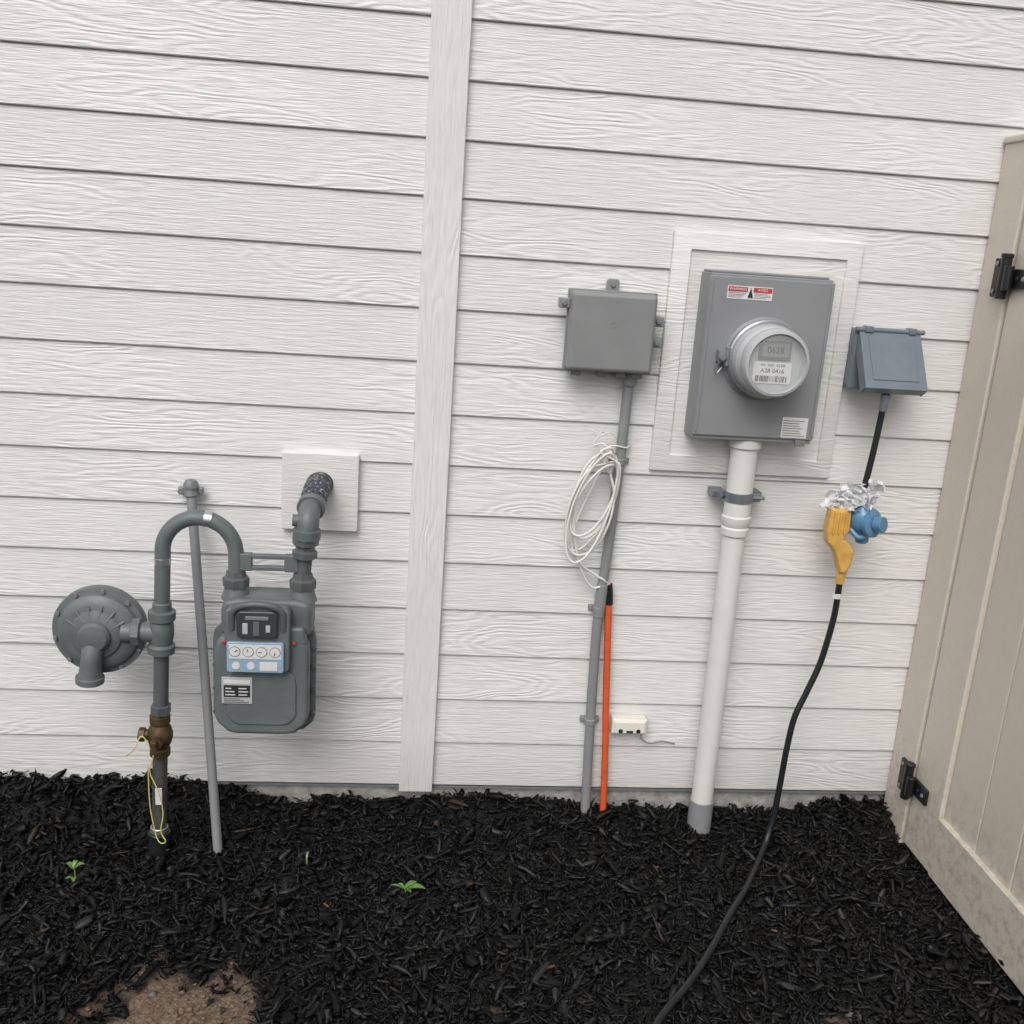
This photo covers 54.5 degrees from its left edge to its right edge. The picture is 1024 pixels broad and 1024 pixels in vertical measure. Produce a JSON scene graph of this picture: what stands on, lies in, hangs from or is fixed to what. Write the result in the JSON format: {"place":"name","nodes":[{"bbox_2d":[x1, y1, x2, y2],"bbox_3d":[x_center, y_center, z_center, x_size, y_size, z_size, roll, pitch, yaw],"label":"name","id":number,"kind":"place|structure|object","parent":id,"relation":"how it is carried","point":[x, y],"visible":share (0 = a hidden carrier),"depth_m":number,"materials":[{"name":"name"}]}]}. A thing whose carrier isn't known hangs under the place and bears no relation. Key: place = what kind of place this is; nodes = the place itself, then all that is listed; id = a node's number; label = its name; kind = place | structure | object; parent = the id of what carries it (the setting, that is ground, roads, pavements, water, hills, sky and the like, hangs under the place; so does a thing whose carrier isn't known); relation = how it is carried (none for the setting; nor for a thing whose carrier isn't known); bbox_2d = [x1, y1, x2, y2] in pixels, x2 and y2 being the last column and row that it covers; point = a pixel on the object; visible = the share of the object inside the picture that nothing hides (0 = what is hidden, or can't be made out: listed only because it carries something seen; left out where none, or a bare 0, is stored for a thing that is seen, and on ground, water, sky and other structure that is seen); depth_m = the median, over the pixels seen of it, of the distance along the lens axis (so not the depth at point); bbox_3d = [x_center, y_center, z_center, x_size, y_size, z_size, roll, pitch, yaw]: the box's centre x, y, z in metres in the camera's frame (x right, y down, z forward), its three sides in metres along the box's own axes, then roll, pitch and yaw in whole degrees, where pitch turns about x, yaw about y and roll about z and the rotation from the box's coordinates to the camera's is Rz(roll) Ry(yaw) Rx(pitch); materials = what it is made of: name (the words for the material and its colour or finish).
{"place":"outdoors","nodes":[
{"label":"outdoors","id":0,"kind":"place"},
{"bbox_2d":[0,777,1023,1023],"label":"ground","id":1,"kind":"structure","parent":0,"point":[140,1001],"depth_m":2.35,"materials":[{"name":"wood"}]},
{"bbox_2d":[47,957,254,1023],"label":"soil clods","id":2,"kind":"object","parent":1,"relation":"on","point":[172,1013],"visible":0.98,"depth_m":2.01,"materials":[{"name":"brown soil"}]},
{"bbox_2d":[52,472,331,856],"bbox_3d":[-0.773,0.416,2.409,0.628,1.027,0.266,2,15,-6],"label":"gas meter","id":3,"kind":"object","parent":1,"relation":"on","point":[264,664],"visible":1,"depth_m":2.30,"materials":[{"name":"grey metal"}]},
{"bbox_2d":[242,623,247,633],"bbox_3d":[-0.603,0.264,2.246,0.012,0.026,0.003,2,15,-6],"label":"window part","id":4,"kind":"structure","parent":3,"relation":"in","point":[244,625],"depth_m":2.24,"materials":[{"name":"white plastic"}]},
{"bbox_2d":[253,622,259,635],"bbox_3d":[-0.578,0.265,2.249,0.014,0.034,0.003,2,15,-6],"label":"window part","id":5,"kind":"structure","parent":3,"relation":"in","point":[256,625],"depth_m":2.25,"materials":[{"name":"grey plastic"}]},
{"bbox_2d":[236,610,277,638],"bbox_3d":[-0.577,0.255,2.253,0.092,0.066,0.010,2,15,-6],"label":"index window","id":6,"kind":"structure","parent":3,"relation":"in","point":[272,622],"depth_m":2.25,"materials":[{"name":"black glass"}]},
{"bbox_2d":[245,616,268,620],"bbox_3d":[-0.575,0.240,2.242,0.052,0.009,0.003,2,15,-6],"label":"window part","id":7,"kind":"structure","parent":3,"relation":"in","point":[246,617],"depth_m":2.24,"materials":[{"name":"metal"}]},
{"bbox_2d":[177,479,221,853],"bbox_3d":[-0.754,0.418,2.467,0.061,0.996,0.218,-9,20,-40],"label":"support pole","id":8,"kind":"object","parent":1,"relation":"on","point":[190,490],"visible":0.91,"depth_m":2.44,"materials":[{"name":"grey metal"}]},
{"bbox_2d":[0,768,1023,1023],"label":"bark mulch","id":9,"kind":"object","parent":1,"relation":"on","point":[602,936],"visible":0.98,"depth_m":2.33,"materials":[{"name":"black wood"}]},
{"bbox_2d":[66,860,83,881],"bbox_3d":[-1.030,0.854,2.337,0.042,0.070,0.037,11,17,24],"label":"weed plant","id":10,"kind":"object","parent":9,"relation":"on","point":[73,865],"visible":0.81,"depth_m":2.33,"materials":[{"name":"green plant"}]},
{"bbox_2d":[392,880,424,892],"bbox_3d":[-0.251,0.913,2.389,0.084,0.044,0.032,2,15,-6],"label":"weed plant","id":11,"kind":"object","parent":9,"relation":"on","point":[409,885],"visible":0.91,"depth_m":2.38,"materials":[{"name":"green plant"}]},
{"bbox_2d":[323,866,813,968],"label":"wood chips","id":12,"kind":"object","parent":9,"relation":"on","point":[549,967],"visible":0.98,"depth_m":2.31,"materials":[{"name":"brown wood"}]},
{"bbox_2d":[148,991,891,1023],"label":"pebbles","id":13,"kind":"object","parent":1,"relation":"on","point":[151,994],"visible":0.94,"depth_m":2.07,"materials":[{"name":"stone"}]},
{"bbox_2d":[223,784,884,809],"bbox_3d":[-0.784,0.937,2.813,9.000,0.490,0.166,2,15,-6],"label":"concrete foundation","id":14,"kind":"object","parent":1,"relation":"on","point":[666,799],"depth_m":2.78,"materials":[{"name":"grey concrete"}]},
{"bbox_2d":[687,440,764,836],"bbox_3d":[0.538,0.385,2.618,0.128,1.193,0.100,2,15,-6],"label":"electrical conduit","id":15,"kind":"object","parent":1,"relation":"on","point":[740,494],"visible":0.91,"depth_m":2.55,"materials":[{"name":"white plastic"}]},
{"bbox_2d":[884,134,1023,842],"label":"fence post","id":16,"kind":"object","parent":1,"relation":"on","point":[1006,227],"visible":0.45,"depth_m":2.52,"materials":[{"name":"beige plastic"}]},
{"bbox_2d":[897,223,1023,995],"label":"fence gate","id":17,"kind":"structure","parent":1,"relation":"on","point":[963,789],"depth_m":2.37,"materials":[{"name":"beige plastic"}]},
{"bbox_3d":[-0.657,-0.903,2.316,9.000,3.330,0.182,2,15,-6],"label":"wall sheathing","id":18,"kind":"object","parent":1,"relation":"on","visible":0},
{"bbox_2d":[399,0,472,791],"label":"trim board","id":19,"kind":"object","parent":18,"relation":"attached to","point":[450,41],"depth_m":2.39,"materials":[{"name":"white wood"}]},
{"bbox_2d":[57,779,885,793],"bbox_3d":[-0.760,0.722,2.660,9.000,0.006,0.014,2,15,-6],"label":"bottom flashing","id":20,"kind":"object","parent":18,"relation":"attached to","point":[543,787],"visible":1,"depth_m":2.74,"materials":[{"name":"metal"}]},
{"bbox_2d":[0,0,1023,790],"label":"lap siding","id":21,"kind":"object","parent":18,"relation":"attached to","point":[210,236],"visible":0.76,"depth_m":2.38,"materials":[{"name":"white plastic"}]},
{"bbox_2d":[281,450,359,531],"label":"pipe mounting block","id":22,"kind":"structure","parent":21,"relation":"attached to","point":[340,470],"depth_m":2.44,"materials":[{"name":"plastic"}]},
{"bbox_2d":[610,714,674,743],"bbox_3d":[0.358,0.596,2.693,0.186,0.085,0.041,2,15,-6],"label":"cable terminal box","id":23,"kind":"object","parent":21,"relation":"attached to","point":[626,724],"visible":1,"depth_m":2.67,"materials":[{"name":"white plastic"}]},
{"bbox_2d":[649,230,863,477],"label":"siding trim block","id":24,"kind":"structure","parent":21,"relation":"attached to","point":[674,445],"depth_m":2.43,"materials":[{"name":"white plastic"}]},
{"bbox_2d":[684,269,835,445],"bbox_3d":[0.595,-0.356,2.348,0.300,0.400,0.204,2,15,-6],"label":"electric meter","id":25,"kind":"object","parent":24,"relation":"attached to","point":[759,350],"visible":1,"depth_m":2.33,"materials":[{"name":"grey metal"}]},
{"bbox_2d":[843,325,927,396],"bbox_3d":[0.914,-0.369,2.422,0.174,0.157,0.148,2,15,-6],"label":"outlet box","id":26,"kind":"object","parent":21,"relation":"attached to","point":[885,360],"visible":1,"depth_m":2.39,"materials":[{"name":"plastic"}]},
{"bbox_2d":[652,394,890,1023],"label":"extension cord","id":27,"kind":"object","parent":26,"relation":"attached to","point":[863,520],"visible":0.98,"depth_m":2.46,"materials":[{"name":"black rubber"}]},
{"bbox_2d":[558,279,663,814],"bbox_3d":[0.189,0.177,2.540,0.254,1.506,0.088,2,15,-6],"label":"junction box","id":28,"kind":"object","parent":18,"relation":"attached to","point":[610,328],"visible":0.94,"depth_m":2.35,"materials":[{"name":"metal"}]},
{"bbox_2d":[564,428,630,588],"bbox_3d":[0.213,0.000,2.488,0.163,0.417,0.060,0,16,-14],"label":"cable coil","id":29,"kind":"object","parent":28,"relation":"attached to","point":[570,522],"visible":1,"depth_m":2.48,"materials":[{"name":"white plastic"}]},
{"bbox_2d":[600,583,612,817],"bbox_3d":[0.248,0.544,2.666,0.067,0.742,0.023,5,15,4],"label":"orange conduit","id":30,"kind":"object","parent":28,"relation":"attached to","point":[606,698],"visible":0.83,"depth_m":2.65,"materials":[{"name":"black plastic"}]}
]}

